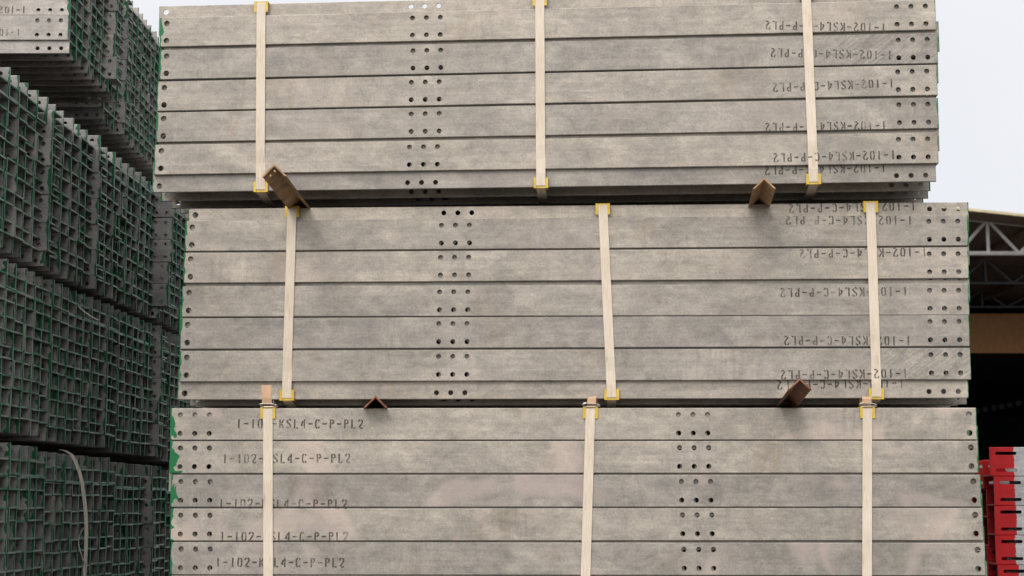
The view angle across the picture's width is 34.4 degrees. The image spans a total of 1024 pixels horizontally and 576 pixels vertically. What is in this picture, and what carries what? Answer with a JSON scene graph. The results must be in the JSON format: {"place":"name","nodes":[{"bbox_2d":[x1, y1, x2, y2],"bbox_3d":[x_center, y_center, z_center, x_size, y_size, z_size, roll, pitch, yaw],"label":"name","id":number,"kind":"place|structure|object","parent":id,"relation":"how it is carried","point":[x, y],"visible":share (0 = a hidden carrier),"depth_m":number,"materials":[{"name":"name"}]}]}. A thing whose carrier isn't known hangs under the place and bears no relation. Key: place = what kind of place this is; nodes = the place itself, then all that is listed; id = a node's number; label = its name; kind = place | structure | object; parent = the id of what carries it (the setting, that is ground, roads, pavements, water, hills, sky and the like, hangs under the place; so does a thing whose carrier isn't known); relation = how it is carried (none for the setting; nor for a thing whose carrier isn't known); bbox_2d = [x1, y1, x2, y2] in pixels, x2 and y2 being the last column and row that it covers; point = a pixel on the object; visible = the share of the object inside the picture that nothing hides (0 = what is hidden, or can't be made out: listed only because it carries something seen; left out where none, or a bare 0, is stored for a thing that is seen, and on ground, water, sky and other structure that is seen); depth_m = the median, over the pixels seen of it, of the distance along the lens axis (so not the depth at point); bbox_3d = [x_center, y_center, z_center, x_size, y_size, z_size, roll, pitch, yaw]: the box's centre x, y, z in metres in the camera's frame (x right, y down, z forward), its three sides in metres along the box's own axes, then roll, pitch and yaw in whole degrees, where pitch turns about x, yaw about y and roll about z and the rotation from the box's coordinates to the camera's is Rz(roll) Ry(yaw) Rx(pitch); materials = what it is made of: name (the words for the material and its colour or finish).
{"place":"outdoors","nodes":[
{"label":"outdoors","id":0,"kind":"place"},
{"bbox_2d":[135,169,179,203],"bbox_3d":[-3.391,-0.903,10.058,2.790,0.665,0.992,0,-7,0],"label":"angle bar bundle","id":1,"kind":"object","parent":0,"point":[149,176],"depth_m":9.54,"materials":[{"name":"metal"}]},
{"bbox_2d":[130,0,1023,213],"label":"sky","id":2,"kind":"structure","parent":0,"point":[980,87],"materials":[{"name":"white"}]},
{"bbox_2d":[927,207,1023,460],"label":"warehouse shed","id":3,"kind":"structure","parent":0,"point":[995,399],"depth_m":58.71,"materials":[{"name":"black metal"}]},
{"label":"ground","id":4,"kind":"structure","parent":0,"visible":0},
{"bbox_3d":[-2.310,1.495,7.092,0.140,0.090,3.950,0,-7,0],"label":"timber sleeper","id":5,"kind":"object","parent":4,"relation":"on","visible":0},
{"bbox_2d":[29,450,114,575],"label":"angle bar bundle","id":6,"kind":"object","parent":5,"relation":"on","point":[71,528],"visible":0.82,"depth_m":6.50,"materials":[{"name":"metal"}]},
{"bbox_2d":[0,280,118,447],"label":"angle bar bundle","id":7,"kind":"object","parent":6,"relation":"on","point":[77,378],"visible":0.76,"depth_m":6.65,"materials":[{"name":"metal"}]},
{"bbox_2d":[17,104,121,298],"bbox_3d":[-3.108,-0.319,6.805,2.816,0.647,0.994,0,-7,1],"label":"angle bar bundle","id":8,"kind":"object","parent":7,"relation":"on","point":[85,178],"visible":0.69,"depth_m":6.71,"materials":[{"name":"metal"}]},
{"bbox_2d":[102,462,165,575],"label":"angle bar bundle","id":9,"kind":"object","parent":5,"relation":"on","point":[134,501],"visible":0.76,"depth_m":7.56,"materials":[{"name":"metal"}]},
{"bbox_2d":[37,310,169,457],"bbox_3d":[-3.083,0.472,7.747,2.822,0.630,0.993,0,-7,1],"label":"angle bar bundle","id":10,"kind":"object","parent":9,"relation":"on","point":[139,349],"visible":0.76,"depth_m":7.59,"materials":[{"name":"metal"}]},
{"bbox_2d":[93,158,178,322],"bbox_3d":[-3.060,-0.192,7.783,2.869,0.646,0.996,0,-7,1],"label":"angle bar bundle","id":11,"kind":"object","parent":10,"relation":"on","point":[143,248],"visible":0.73,"depth_m":7.68,"materials":[{"name":"metal"}]},
{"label":"angle bar bundle","id":12,"kind":"object","parent":5,"relation":"on","visible":0},
{"bbox_2d":[152,465,168,467],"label":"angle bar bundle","id":13,"kind":"object","parent":12,"relation":"on","point":[164,466],"depth_m":9.15,"materials":[{"name":"metal"}]},
{"bbox_3d":[2.358,1.422,6.592,0.120,0.106,0.600,0,-7,0],"label":"timber sleeper","id":14,"kind":"object","parent":4,"relation":"on","visible":0},
{"bbox_2d":[971,447,1023,575],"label":"slotted bar bundle","id":15,"kind":"object","parent":14,"relation":"on","point":[1002,484],"visible":0.57,"depth_m":6.38,"materials":[{"name":"red metal"}]},
{"bbox_3d":[0.300,1.315,6.077,0.140,0.187,1.150,0,-7,0],"label":"timber sleeper","id":16,"kind":"object","parent":4,"relation":"on","visible":0},
{"bbox_2d":[169,385,987,575],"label":"angle bar bundle","id":17,"kind":"object","parent":16,"relation":"on","point":[865,488],"visible":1,"depth_m":5.66,"materials":[{"name":"metal"}]},
{"bbox_2d":[363,396,387,407],"bbox_3d":[-0.487,0.420,5.898,0.082,0.041,0.531,1,-7,-5],"label":"propping angle","id":18,"kind":"object","parent":17,"relation":"on","point":[376,400],"visible":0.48,"depth_m":5.69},
{"bbox_2d":[178,201,970,407],"bbox_3d":[0.234,0.118,6.314,2.800,0.717,0.997,0,-7,3],"label":"angle bar bundle","id":19,"kind":"object","parent":17,"relation":"on","point":[830,305],"visible":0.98,"depth_m":5.83,"materials":[{"name":"metal"}]},
{"bbox_2d":[262,164,309,208],"bbox_3d":[-0.764,-0.316,5.833,0.081,0.045,1.011,0,-7,0],"label":"propping angle","id":20,"kind":"object","parent":19,"relation":"on","point":[278,181],"visible":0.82,"depth_m":5.61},
{"bbox_2d":[152,0,939,218],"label":"angle bar bundle","id":21,"kind":"object","parent":20,"relation":"on","point":[455,103],"visible":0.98,"depth_m":5.88,"materials":[{"name":"metal"}]},
{"bbox_2d":[748,178,775,206],"bbox_3d":[0.874,-0.306,5.851,0.076,0.038,0.692,-1,-7,6],"label":"propping angle","id":22,"kind":"object","parent":19,"relation":"on","point":[763,190],"visible":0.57,"depth_m":5.67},
{"bbox_2d":[775,378,811,407],"bbox_3d":[0.951,0.376,5.672,0.074,0.037,0.913,-1,-9,5],"label":"propping angle","id":23,"kind":"object","parent":17,"relation":"on","point":[798,391],"visible":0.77,"depth_m":5.48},
{"bbox_3d":[-3.810,-0.652,8.150,0.120,0.369,2.200,0,-7,0],"label":"timber sleeper","id":24,"kind":"object","parent":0,"visible":0},
{"bbox_2d":[0,0,125,102],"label":"angle bar bundle","id":25,"kind":"object","parent":24,"relation":"on","point":[61,51],"visible":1,"depth_m":7.34,"materials":[{"name":"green metal"}]},
{"bbox_3d":[-3.910,1.495,7.092,0.140,0.090,3.950,0,-7,0],"label":"timber sleeper","id":26,"kind":"object","parent":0,"visible":0},
{"bbox_2d":[0,443,44,575],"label":"angle bar bundle","id":27,"kind":"object","parent":26,"relation":"on","point":[19,477],"visible":1,"depth_m":5.92,"materials":[{"name":"metal"}]},
{"bbox_2d":[0,259,51,435],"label":"angle bar bundle","id":28,"kind":"object","parent":27,"relation":"on","point":[22,306],"visible":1,"depth_m":5.94,"materials":[{"name":"metal"}]},
{"bbox_2d":[0,67,61,266],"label":"angle bar bundle","id":29,"kind":"object","parent":28,"relation":"on","point":[26,121],"visible":1,"depth_m":6.01,"materials":[{"name":"metal"}]},
{"bbox_2d":[159,470,173,575],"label":"angle bar bundle","id":30,"kind":"object","parent":26,"relation":"on","point":[165,548],"visible":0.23,"depth_m":8.15,"materials":[{"name":"metal"}]},
{"bbox_3d":[-3.171,1.005,8.995,2.722,0.044,0.100,0,-7,0],"label":"timber bearer","id":31,"kind":"object","parent":30,"relation":"on","visible":0},
{"bbox_2d":[110,332,200,464],"bbox_3d":[-3.076,0.604,8.724,2.788,0.646,0.996,0,-7,1],"label":"angle bar bundle","id":32,"kind":"object","parent":31,"relation":"on","point":[171,366],"visible":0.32,"depth_m":8.27,"materials":[{"name":"metal"}]},
{"bbox_2d":[151,209,190,335],"bbox_3d":[-3.065,-0.066,8.759,2.812,0.646,0.998,0,-7,1],"label":"angle bar bundle","id":33,"kind":"object","parent":32,"relation":"on","point":[171,321],"visible":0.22,"depth_m":8.43,"materials":[{"name":"metal"}]},
{"bbox_3d":[-2.510,-0.652,8.150,0.120,0.369,2.200,0,-7,0],"label":"timber sleeper","id":34,"kind":"object","parent":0,"visible":0},
{"bbox_2d":[38,0,142,147],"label":"angle bar bundle","id":35,"kind":"object","parent":34,"relation":"on","point":[112,124],"visible":0.33,"depth_m":8.48,"materials":[{"name":"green metal"}]},
{"bbox_2d":[107,14,161,172],"bbox_3d":[-3.388,-1.065,9.244,2.790,0.773,0.669,0,-7,0],"label":"angle bar bundle","id":36,"kind":"object","parent":34,"relation":"on","point":[139,156],"visible":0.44,"depth_m":9.11,"materials":[{"name":"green metal"}]}
]}

